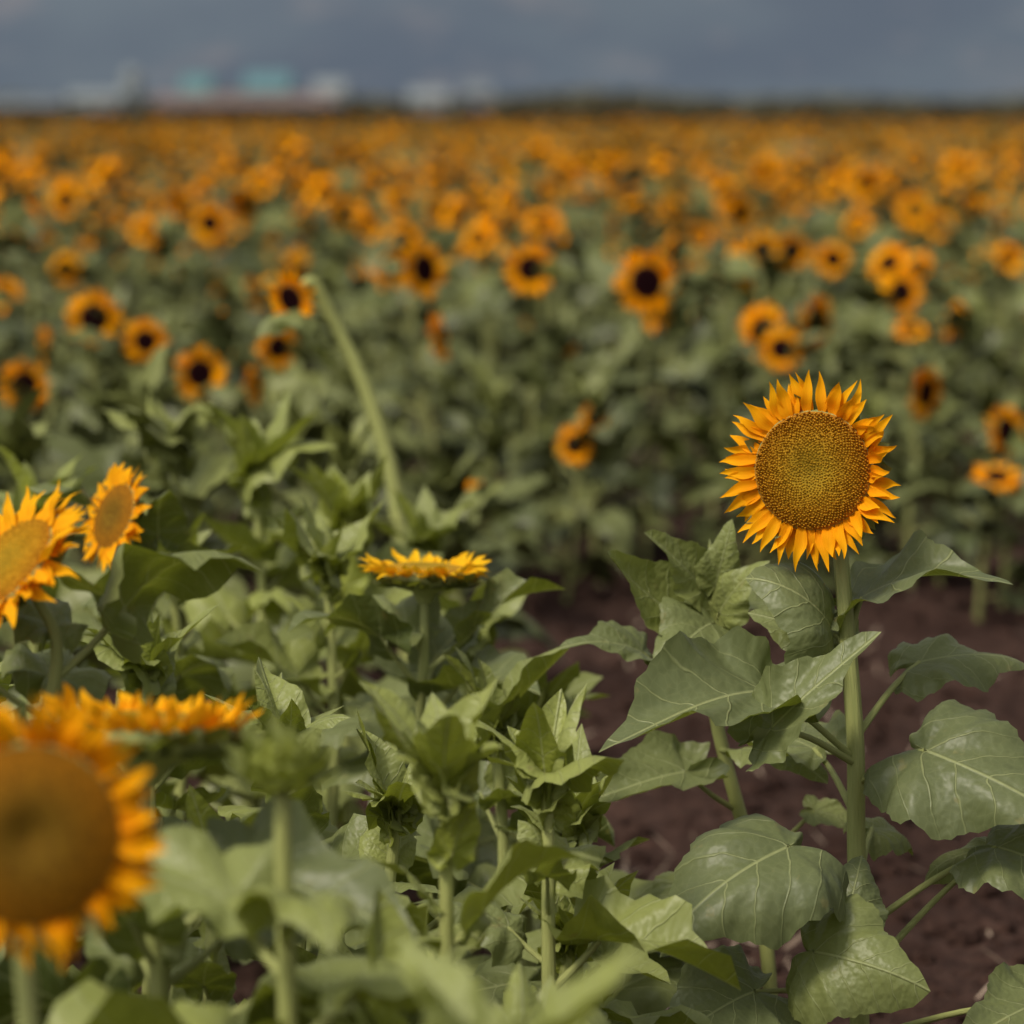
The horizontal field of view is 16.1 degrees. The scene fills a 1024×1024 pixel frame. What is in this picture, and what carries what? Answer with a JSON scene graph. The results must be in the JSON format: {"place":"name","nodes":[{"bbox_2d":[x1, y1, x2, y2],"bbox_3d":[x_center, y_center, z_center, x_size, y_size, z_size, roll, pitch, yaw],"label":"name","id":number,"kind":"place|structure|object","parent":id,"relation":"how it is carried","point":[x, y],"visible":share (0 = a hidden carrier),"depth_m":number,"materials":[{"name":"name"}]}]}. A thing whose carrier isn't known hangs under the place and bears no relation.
{"place":"outdoors","nodes":[
{"label":"outdoors","id":0,"kind":"place"},
{"bbox_2d":[0,482,10,491],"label":"sunflower plant","id":1,"kind":"object","parent":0,"point":[2,489],"visible":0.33,"depth_m":8.54,"materials":[{"name":"green plant"}]},
{"bbox_2d":[0,98,67,119],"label":"barn","id":2,"kind":"structure","parent":0,"point":[57,104],"depth_m":393.68,"materials":[{"name":"brick"}]},
{"bbox_2d":[152,94,335,117],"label":"barn","id":3,"kind":"structure","parent":0,"point":[172,102],"depth_m":390.77,"materials":[{"name":"brick"}]},
{"bbox_2d":[243,72,293,93],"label":"warehouse","id":4,"kind":"structure","parent":0,"point":[268,82],"depth_m":402.87,"materials":[{"name":"teal glass"}]},
{"bbox_2d":[0,116,1023,593],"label":"sunflower field","id":5,"kind":"structure","parent":0,"point":[462,196],"depth_m":18.58,"materials":[{"name":"plant"}]},
{"bbox_2d":[0,0,1023,106],"bbox_3d":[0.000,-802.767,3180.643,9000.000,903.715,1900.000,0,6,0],"label":"sky","id":6,"kind":"structure","parent":0,"point":[965,50],"depth_m":2517.83,"materials":[{"name":"grey"}]},
{"bbox_2d":[0,115,1023,1023],"bbox_3d":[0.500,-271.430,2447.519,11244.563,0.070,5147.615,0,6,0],"label":"ground","id":7,"kind":"structure","parent":0,"point":[656,815],"depth_m":8.38,"materials":[{"name":"soil"}]},
{"bbox_2d":[0,662,30,720],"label":"sunflower plant","id":8,"kind":"object","parent":7,"relation":"on","point":[5,684],"visible":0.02,"depth_m":4.21,"materials":[{"name":"green plant"}]},
{"bbox_2d":[0,388,109,701],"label":"sunflower plant","id":9,"kind":"object","parent":7,"relation":"on","point":[20,441],"visible":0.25,"depth_m":6.58,"materials":[{"name":"green plant"}]},
{"bbox_2d":[0,356,116,567],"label":"sunflower","id":10,"kind":"object","parent":7,"relation":"on","point":[21,381],"visible":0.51,"depth_m":9.73,"materials":[{"name":"orange plant"}]},
{"bbox_2d":[0,326,122,543],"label":"sunflower","id":11,"kind":"object","parent":7,"relation":"on","point":[46,355],"visible":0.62,"depth_m":10.53,"materials":[{"name":"green plant"}]},
{"bbox_2d":[38,181,109,353],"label":"sunflower","id":12,"kind":"object","parent":7,"relation":"on","point":[66,199],"visible":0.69,"depth_m":17.94,"materials":[{"name":"orange plant"}]},
{"bbox_2d":[0,694,166,1023],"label":"sunflower","id":13,"kind":"object","parent":7,"relation":"on","point":[80,841],"visible":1,"depth_m":2.65,"materials":[{"name":"orange plant"}]},
{"bbox_2d":[32,287,137,566],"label":"sunflower","id":14,"kind":"object","parent":7,"relation":"on","point":[97,312],"visible":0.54,"depth_m":10.51,"materials":[{"name":"orange plant"}]},
{"bbox_2d":[0,446,186,949],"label":"sunflower plant","id":15,"kind":"object","parent":7,"relation":"on","point":[23,476],"visible":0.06,"depth_m":5.64,"materials":[{"name":"green plant"}]},
{"bbox_2d":[65,91,124,120],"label":"farmhouse","id":16,"kind":"object","parent":7,"relation":"on","point":[109,101],"visible":0.69,"depth_m":394.57,"materials":[{"name":"white paint"}]},
{"bbox_2d":[76,105,83,111],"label":"windows","id":17,"kind":"structure","parent":16,"relation":"in","point":[80,107],"depth_m":394.55,"materials":[{"name":"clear glass"}]},
{"bbox_2d":[100,103,110,112],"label":"door","id":18,"kind":"structure","parent":16,"relation":"in","point":[107,106],"depth_m":394.50,"materials":[{"name":"tile"}]},
{"bbox_2d":[68,371,146,687],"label":"sunflower plant","id":19,"kind":"object","parent":7,"relation":"on","point":[108,431],"visible":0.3,"depth_m":8.69,"materials":[{"name":"green plant"}]},
{"bbox_2d":[3,462,248,1023],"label":"sunflower","id":20,"kind":"object","parent":7,"relation":"on","point":[118,516],"visible":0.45,"depth_m":5.03,"materials":[{"name":"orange plant"}]},
{"bbox_2d":[122,67,140,112],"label":"grain silo","id":21,"kind":"object","parent":7,"relation":"on","point":[131,83],"visible":0.89,"depth_m":399.44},
{"bbox_2d":[0,479,263,958],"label":"sunflower","id":22,"kind":"object","parent":7,"relation":"on","point":[34,546],"visible":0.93,"depth_m":3.68,"materials":[{"name":"green plant"}]},
{"bbox_2d":[9,382,265,810],"bbox_3d":[-0.660,0.237,6.426,0.509,0.945,0.543,0,6,0],"label":"sunflower plant","id":23,"kind":"object","parent":7,"relation":"on","point":[173,447],"visible":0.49,"depth_m":6.39,"materials":[{"name":"green plant"}]},
{"bbox_2d":[65,317,220,453],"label":"sunflower","id":24,"kind":"object","parent":7,"relation":"on","point":[144,340],"visible":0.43,"depth_m":10.31,"materials":[{"name":"green plant"}]},
{"bbox_2d":[44,343,257,631],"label":"sunflower plant","id":25,"kind":"object","parent":7,"relation":"on","point":[64,450],"visible":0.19,"depth_m":7.63,"materials":[{"name":"green plant"}]},
{"bbox_2d":[71,511,234,1004],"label":"sunflower plant","id":26,"kind":"object","parent":7,"relation":"on","point":[169,786],"visible":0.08,"depth_m":5.35,"materials":[{"name":"green plant"}]},
{"bbox_2d":[67,605,256,995],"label":"sunflower plant","id":27,"kind":"object","parent":7,"relation":"on","point":[152,673],"visible":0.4,"depth_m":4.54,"materials":[{"name":"green plant"}]},
{"bbox_2d":[39,820,305,1023],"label":"plant","id":28,"kind":"object","parent":7,"relation":"on","point":[240,948],"visible":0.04,"depth_m":3.40,"materials":[{"name":"green plant"}]},
{"bbox_2d":[136,187,226,336],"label":"sunflower","id":29,"kind":"object","parent":7,"relation":"on","point":[178,203],"visible":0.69,"depth_m":17.95,"materials":[{"name":"green plant"}]},
{"bbox_2d":[179,75,214,93],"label":"greenhouse shed","id":30,"kind":"structure","parent":7,"relation":"on","point":[197,84],"depth_m":400.66,"materials":[{"name":"teal glass"}]},
{"bbox_2d":[155,203,249,404],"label":"sunflower","id":31,"kind":"object","parent":7,"relation":"on","point":[211,223],"visible":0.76,"depth_m":14.97,"materials":[{"name":"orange plant"}]},
{"bbox_2d":[0,683,418,1023],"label":"sunflower","id":32,"kind":"object","parent":7,"relation":"on","point":[133,947],"visible":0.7,"depth_m":3.24,"materials":[{"name":"green plant"}]},
{"bbox_2d":[161,309,257,575],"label":"sunflower","id":33,"kind":"object","parent":7,"relation":"on","point":[212,328],"visible":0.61,"depth_m":10.16,"materials":[{"name":"green plant"}]},
{"bbox_2d":[171,785,258,1005],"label":"sunflower plant","id":34,"kind":"object","parent":7,"relation":"on","point":[211,980],"visible":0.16,"depth_m":3.79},
{"bbox_2d":[47,711,423,1023],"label":"sunflower bud","id":35,"kind":"object","parent":7,"relation":"on","point":[248,891],"visible":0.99,"depth_m":2.95,"materials":[{"name":"green plant"}]},
{"bbox_2d":[161,343,309,554],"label":"sunflower","id":36,"kind":"object","parent":7,"relation":"on","point":[199,376],"visible":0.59,"depth_m":9.82,"materials":[{"name":"orange plant"}]},
{"bbox_2d":[106,390,365,929],"bbox_3d":[-0.405,0.278,6.030,0.493,0.952,0.576,6,9,44],"label":"sunflower plant","id":37,"kind":"object","parent":7,"relation":"on","point":[262,460],"visible":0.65,"depth_m":6.02,"materials":[{"name":"green plant"}]},
{"bbox_2d":[207,365,334,580],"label":"sunflower","id":38,"kind":"object","parent":7,"relation":"on","point":[291,381],"visible":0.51,"depth_m":9.94,"materials":[{"name":"green plant"}]},
{"bbox_2d":[223,321,383,528],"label":"sunflower","id":39,"kind":"object","parent":7,"relation":"on","point":[275,350],"visible":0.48,"depth_m":10.02,"materials":[{"name":"green plant"}]},
{"bbox_2d":[213,395,399,753],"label":"sunflower plant","id":40,"kind":"object","parent":7,"relation":"on","point":[347,459],"visible":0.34,"depth_m":7.29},
{"bbox_2d":[204,657,421,1008],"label":"sunflower plant","id":41,"kind":"object","parent":7,"relation":"on","point":[281,697],"visible":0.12,"depth_m":4.26,"materials":[{"name":"green plant"}]},
{"bbox_2d":[185,452,442,963],"bbox_3d":[-0.332,0.334,5.892,0.531,0.872,0.474,4,8,33],"label":"sunflower plant","id":42,"kind":"object","parent":7,"relation":"on","point":[341,499],"visible":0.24,"depth_m":5.84,"materials":[{"name":"green plant"}]},
{"bbox_2d":[215,494,415,1023],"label":"sunflower plant","id":43,"kind":"object","parent":7,"relation":"on","point":[323,552],"visible":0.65,"depth_m":5.24,"materials":[{"name":"green plant"}]},
{"bbox_2d":[267,375,382,687],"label":"sunflower plant","id":44,"kind":"object","parent":7,"relation":"on","point":[303,404],"visible":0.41,"depth_m":8.42,"materials":[{"name":"green plant"}]},
{"bbox_2d":[312,79,346,110],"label":"farmhouse","id":45,"kind":"object","parent":7,"relation":"on","point":[337,88],"visible":0.5,"depth_m":399.27,"materials":[{"name":"white paint"}]},
{"bbox_2d":[334,101,339,106],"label":"door","id":46,"kind":"structure","parent":45,"relation":"in","point":[337,102],"depth_m":398.42,"materials":[{"name":"tile"}]},
{"bbox_2d":[256,267,407,661],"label":"sunflower","id":47,"kind":"object","parent":7,"relation":"on","point":[291,300],"visible":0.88,"depth_m":6.99,"materials":[{"name":"green plant"}]},
{"bbox_2d":[306,195,393,358],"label":"sunflower","id":48,"kind":"object","parent":7,"relation":"on","point":[343,211],"visible":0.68,"depth_m":15.97,"materials":[{"name":"green plant"}]},
{"bbox_2d":[316,268,417,435],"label":"sunflower","id":49,"kind":"object","parent":7,"relation":"on","point":[347,281],"visible":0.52,"depth_m":11.99,"materials":[{"name":"green plant"}]},
{"bbox_2d":[255,887,481,1023],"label":"sunflower plant","id":50,"kind":"object","parent":7,"relation":"on","point":[388,928],"visible":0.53,"depth_m":3.19,"materials":[{"name":"green plant"}]},
{"bbox_2d":[189,709,575,965],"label":"sunflower plant","id":51,"kind":"object","parent":7,"relation":"on","point":[394,812],"visible":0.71,"depth_m":4.18,"materials":[{"name":"green plant"}]},
{"bbox_2d":[331,240,482,515],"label":"sunflower","id":52,"kind":"object","parent":7,"relation":"on","point":[420,268],"visible":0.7,"depth_m":10.81,"materials":[{"name":"green plant"}]},
{"bbox_2d":[288,548,563,949],"bbox_3d":[-0.110,0.456,5.036,0.404,0.820,0.404,0,6,0],"label":"sunflower","id":53,"kind":"object","parent":7,"relation":"on","point":[420,630],"visible":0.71,"depth_m":4.94,"materials":[{"name":"green plant"}]},
{"bbox_2d":[407,89,447,112],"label":"cottage","id":54,"kind":"structure","parent":7,"relation":"on","point":[426,100],"depth_m":397.05,"materials":[{"name":"white paint"}]},
{"bbox_2d":[414,105,421,109],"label":"windows","id":55,"kind":"structure","parent":54,"relation":"in","point":[419,107],"depth_m":396.96,"materials":[{"name":"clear glass"}]},
{"bbox_2d":[431,103,440,111],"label":"door","id":56,"kind":"structure","parent":54,"relation":"in","point":[434,106],"depth_m":396.96,"materials":[{"name":"tile"}]},
{"bbox_2d":[365,311,497,594],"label":"sunflower","id":57,"kind":"object","parent":7,"relation":"on","point":[442,350],"visible":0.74,"depth_m":10.35,"materials":[{"name":"green plant"}]},
{"bbox_2d":[271,674,609,1023],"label":"sunflower plant","id":58,"kind":"object","parent":7,"relation":"on","point":[440,753],"visible":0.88,"depth_m":3.55,"materials":[{"name":"green plant"}]},
{"bbox_2d":[309,485,590,850],"bbox_3d":[-0.116,0.351,6.162,0.454,0.780,0.484,-5,8,-40],"label":"sunflower plant","id":59,"kind":"object","parent":7,"relation":"on","point":[429,525],"visible":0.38,"depth_m":6.15,"materials":[{"name":"green plant"}]},
{"bbox_2d":[372,582,547,966],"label":"sunflower plant","id":60,"kind":"object","parent":7,"relation":"on","point":[485,851],"visible":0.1,"depth_m":5.44,"materials":[{"name":"green plant"}]},
{"bbox_2d":[384,480,544,677],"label":"sunflower plant","id":61,"kind":"object","parent":7,"relation":"on","point":[463,537],"visible":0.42,"depth_m":7.43,"materials":[{"name":"green plant"}]},
{"bbox_2d":[321,661,628,974],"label":"sunflower plant","id":62,"kind":"object","parent":7,"relation":"on","point":[572,681],"visible":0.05,"depth_m":5.04,"materials":[{"name":"green plant"}]},
{"bbox_2d":[461,81,491,112],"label":"cottage","id":63,"kind":"structure","parent":7,"relation":"on","point":[476,95],"depth_m":401.00,"materials":[{"name":"white paint"}]},
{"bbox_2d":[466,101,473,109],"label":"windows","id":64,"kind":"structure","parent":63,"relation":"in","point":[469,104],"depth_m":400.96,"materials":[{"name":"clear glass"}]},
{"bbox_2d":[479,101,487,111],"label":"door","id":65,"kind":"structure","parent":63,"relation":"in","point":[483,105],"depth_m":400.96,"materials":[{"name":"tile"}]},
{"bbox_2d":[392,480,561,610],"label":"sunflower","id":66,"kind":"object","parent":7,"relation":"on","point":[493,516],"visible":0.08,"depth_m":9.67,"materials":[{"name":"green plant"}]},
{"bbox_2d":[402,445,565,665],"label":"sunflower plant","id":67,"kind":"object","parent":7,"relation":"on","point":[448,482],"visible":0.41,"depth_m":8.51,"materials":[{"name":"green plant"}]},
{"bbox_2d":[345,647,652,974],"bbox_3d":[-0.003,0.531,4.733,0.467,0.736,0.492,-3,7,-25],"label":"sunflower plant","id":68,"kind":"object","parent":7,"relation":"on","point":[500,709],"visible":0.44,"depth_m":4.71,"materials":[{"name":"green plant"}]},
{"bbox_2d":[443,474,577,611],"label":"sunflower","id":69,"kind":"object","parent":7,"relation":"on","point":[516,486],"visible":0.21,"depth_m":9.63,"materials":[{"name":"green plant"}]},
{"bbox_2d":[0,105,1023,124],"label":"hedge","id":70,"kind":"object","parent":7,"relation":"on","point":[849,115],"visible":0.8,"depth_m":297.27,"materials":[{"name":"green plant"}]},
{"bbox_2d":[0,89,1023,114],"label":"distant bushes","id":71,"kind":"object","parent":7,"relation":"on","point":[620,99],"visible":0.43,"depth_m":689.77,"materials":[{"name":"green plant"}]},
{"bbox_2d":[12,553,1023,1023],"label":"soil clods","id":72,"kind":"object","parent":7,"relation":"on","point":[958,933],"visible":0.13,"depth_m":7.45,"materials":[{"name":"soil"}]},
{"bbox_2d":[398,935,641,1023],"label":"sunflower plant","id":73,"kind":"object","parent":7,"relation":"on","point":[446,991],"visible":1,"depth_m":2.52,"materials":[{"name":"green plant"}]},
{"bbox_2d":[463,242,585,502],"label":"sunflower","id":74,"kind":"object","parent":7,"relation":"on","point":[530,269],"visible":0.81,"depth_m":11.49,"materials":[{"name":"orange plant"}]},
{"bbox_2d":[485,208,583,401],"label":"sunflower","id":75,"kind":"object","parent":7,"relation":"on","point":[541,222],"visible":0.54,"depth_m":14.99,"materials":[{"name":"orange plant"}]},
{"bbox_2d":[494,961,580,1023],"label":"sunflower plant","id":76,"kind":"object","parent":7,"relation":"on","point":[524,1000],"visible":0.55,"depth_m":3.41,"materials":[{"name":"green plant"}]},
{"bbox_2d":[494,319,640,561],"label":"sunflower","id":77,"kind":"object","parent":7,"relation":"on","point":[558,342],"visible":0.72,"depth_m":11.01,"materials":[{"name":"green plant"}]},
{"bbox_2d":[545,158,591,291],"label":"sunflower","id":78,"kind":"object","parent":7,"relation":"on","point":[565,175],"visible":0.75,"depth_m":21.91,"materials":[{"name":"orange plant"}]},
{"bbox_2d":[507,423,638,602],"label":"sunflower","id":79,"kind":"object","parent":7,"relation":"on","point":[596,449],"visible":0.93,"depth_m":10.09,"materials":[{"name":"green plant"}]},
{"bbox_2d":[414,684,740,1017],"bbox_3d":[0.007,0.589,3.922,0.348,0.802,0.407,-5,8,-36],"label":"sunflower plant","id":80,"kind":"object","parent":7,"relation":"on","point":[550,771],"visible":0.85,"depth_m":3.92,"materials":[{"name":"green plant"}]},
{"bbox_2d":[472,724,685,1023],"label":"sunflower plant","id":81,"kind":"object","parent":7,"relation":"on","point":[647,983],"visible":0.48,"depth_m":4.47,"materials":[{"name":"green plant"}]},
{"bbox_2d":[532,373,655,584],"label":"sunflower","id":82,"kind":"object","parent":7,"relation":"on","point":[616,409],"visible":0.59,"depth_m":10.51,"materials":[{"name":"green plant"}]},
{"bbox_2d":[502,862,713,1023],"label":"sunflower plant","id":83,"kind":"object","parent":7,"relation":"on","point":[567,956],"visible":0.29,"depth_m":4.04,"materials":[{"name":"green plant"}]},
{"bbox_2d":[566,246,723,559],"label":"sunflower","id":84,"kind":"object","parent":7,"relation":"on","point":[644,282],"visible":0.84,"depth_m":10.63,"materials":[{"name":"green plant"}]},
{"bbox_2d":[367,583,1022,1009],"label":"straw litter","id":85,"kind":"object","parent":7,"relation":"on","point":[791,943],"visible":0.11,"depth_m":6.63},
{"bbox_2d":[557,519,846,995],"bbox_3d":[0.254,0.457,4.643,0.394,0.904,0.278,0,6,0],"label":"sunflower seedling","id":86,"kind":"object","parent":7,"relation":"on","point":[691,589],"visible":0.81,"depth_m":4.59,"materials":[{"name":"green plant"}]},
{"bbox_2d":[695,194,773,393],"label":"sunflower","id":87,"kind":"object","parent":7,"relation":"on","point":[741,214],"visible":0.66,"depth_m":15.98,"materials":[{"name":"orange plant"}]},
{"bbox_2d":[672,300,827,560],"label":"sunflower","id":88,"kind":"object","parent":7,"relation":"on","point":[757,323],"visible":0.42,"depth_m":11.04,"materials":[{"name":"orange plant"}]},
{"bbox_2d":[703,229,808,385],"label":"sunflower","id":89,"kind":"object","parent":7,"relation":"on","point":[761,243],"visible":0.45,"depth_m":13.49,"materials":[{"name":"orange plant"}]},
{"bbox_2d":[688,325,839,563],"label":"sunflower","id":90,"kind":"object","parent":7,"relation":"on","point":[784,349],"visible":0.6,"depth_m":10.84,"materials":[{"name":"orange plant"}]},
{"bbox_2d":[733,155,795,308],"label":"sunflower","id":91,"kind":"object","parent":7,"relation":"on","point":[764,171],"visible":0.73,"depth_m":21.91,"materials":[{"name":"orange plant"}]},
{"bbox_2d":[755,181,839,302],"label":"sunflower","id":92,"kind":"object","parent":7,"relation":"on","point":[790,196],"visible":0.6,"depth_m":17.94,"materials":[{"name":"orange plant"}]},
{"bbox_2d":[758,229,845,387],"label":"sunflower","id":93,"kind":"object","parent":7,"relation":"on","point":[789,254],"visible":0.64,"depth_m":13.18,"materials":[{"name":"orange plant"}]},
{"bbox_2d":[599,370,1023,1023],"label":"sunflower","id":94,"kind":"object","parent":7,"relation":"on","point":[811,472],"visible":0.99,"depth_m":4.21,"materials":[{"name":"green plant"}]},
{"bbox_2d":[747,292,875,554],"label":"sunflower","id":95,"kind":"object","parent":7,"relation":"on","point":[816,315],"visible":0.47,"depth_m":11.23,"materials":[{"name":"green plant"}]},
{"bbox_2d":[776,239,883,375],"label":"sunflower","id":96,"kind":"object","parent":7,"relation":"on","point":[833,261],"visible":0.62,"depth_m":12.98,"materials":[{"name":"orange plant"}]},
{"bbox_2d":[830,165,893,300],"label":"sunflower","id":97,"kind":"object","parent":7,"relation":"on","point":[866,183],"visible":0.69,"depth_m":19.92,"materials":[{"name":"orange plant"}]},
{"bbox_2d":[838,319,964,548],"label":"sunflower","id":98,"kind":"object","parent":7,"relation":"on","point":[910,329],"visible":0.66,"depth_m":11.24,"materials":[{"name":"green plant"}]},
{"bbox_2d":[833,266,978,532],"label":"sunflower","id":99,"kind":"object","parent":7,"relation":"on","point":[901,290],"visible":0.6,"depth_m":11.81,"materials":[{"name":"green plant"}]},
{"bbox_2d":[833,366,1002,587],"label":"sunflower","id":100,"kind":"object","parent":7,"relation":"on","point":[922,398],"visible":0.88,"depth_m":10.37,"materials":[{"name":"green plant"}]},
{"bbox_2d":[863,191,991,377],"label":"sunflower","id":101,"kind":"object","parent":7,"relation":"on","point":[915,211],"visible":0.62,"depth_m":15.95,"materials":[{"name":"orange plant"}]},
{"bbox_2d":[887,463,1023,621],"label":"sunflower","id":102,"kind":"object","parent":7,"relation":"on","point":[983,489],"visible":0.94,"depth_m":9.87,"materials":[{"name":"green plant"}]},
{"bbox_2d":[931,403,1023,608],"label":"sunflower","id":103,"kind":"object","parent":7,"relation":"on","point":[1004,433],"visible":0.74,"depth_m":10.12,"materials":[{"name":"green plant"}]}
]}

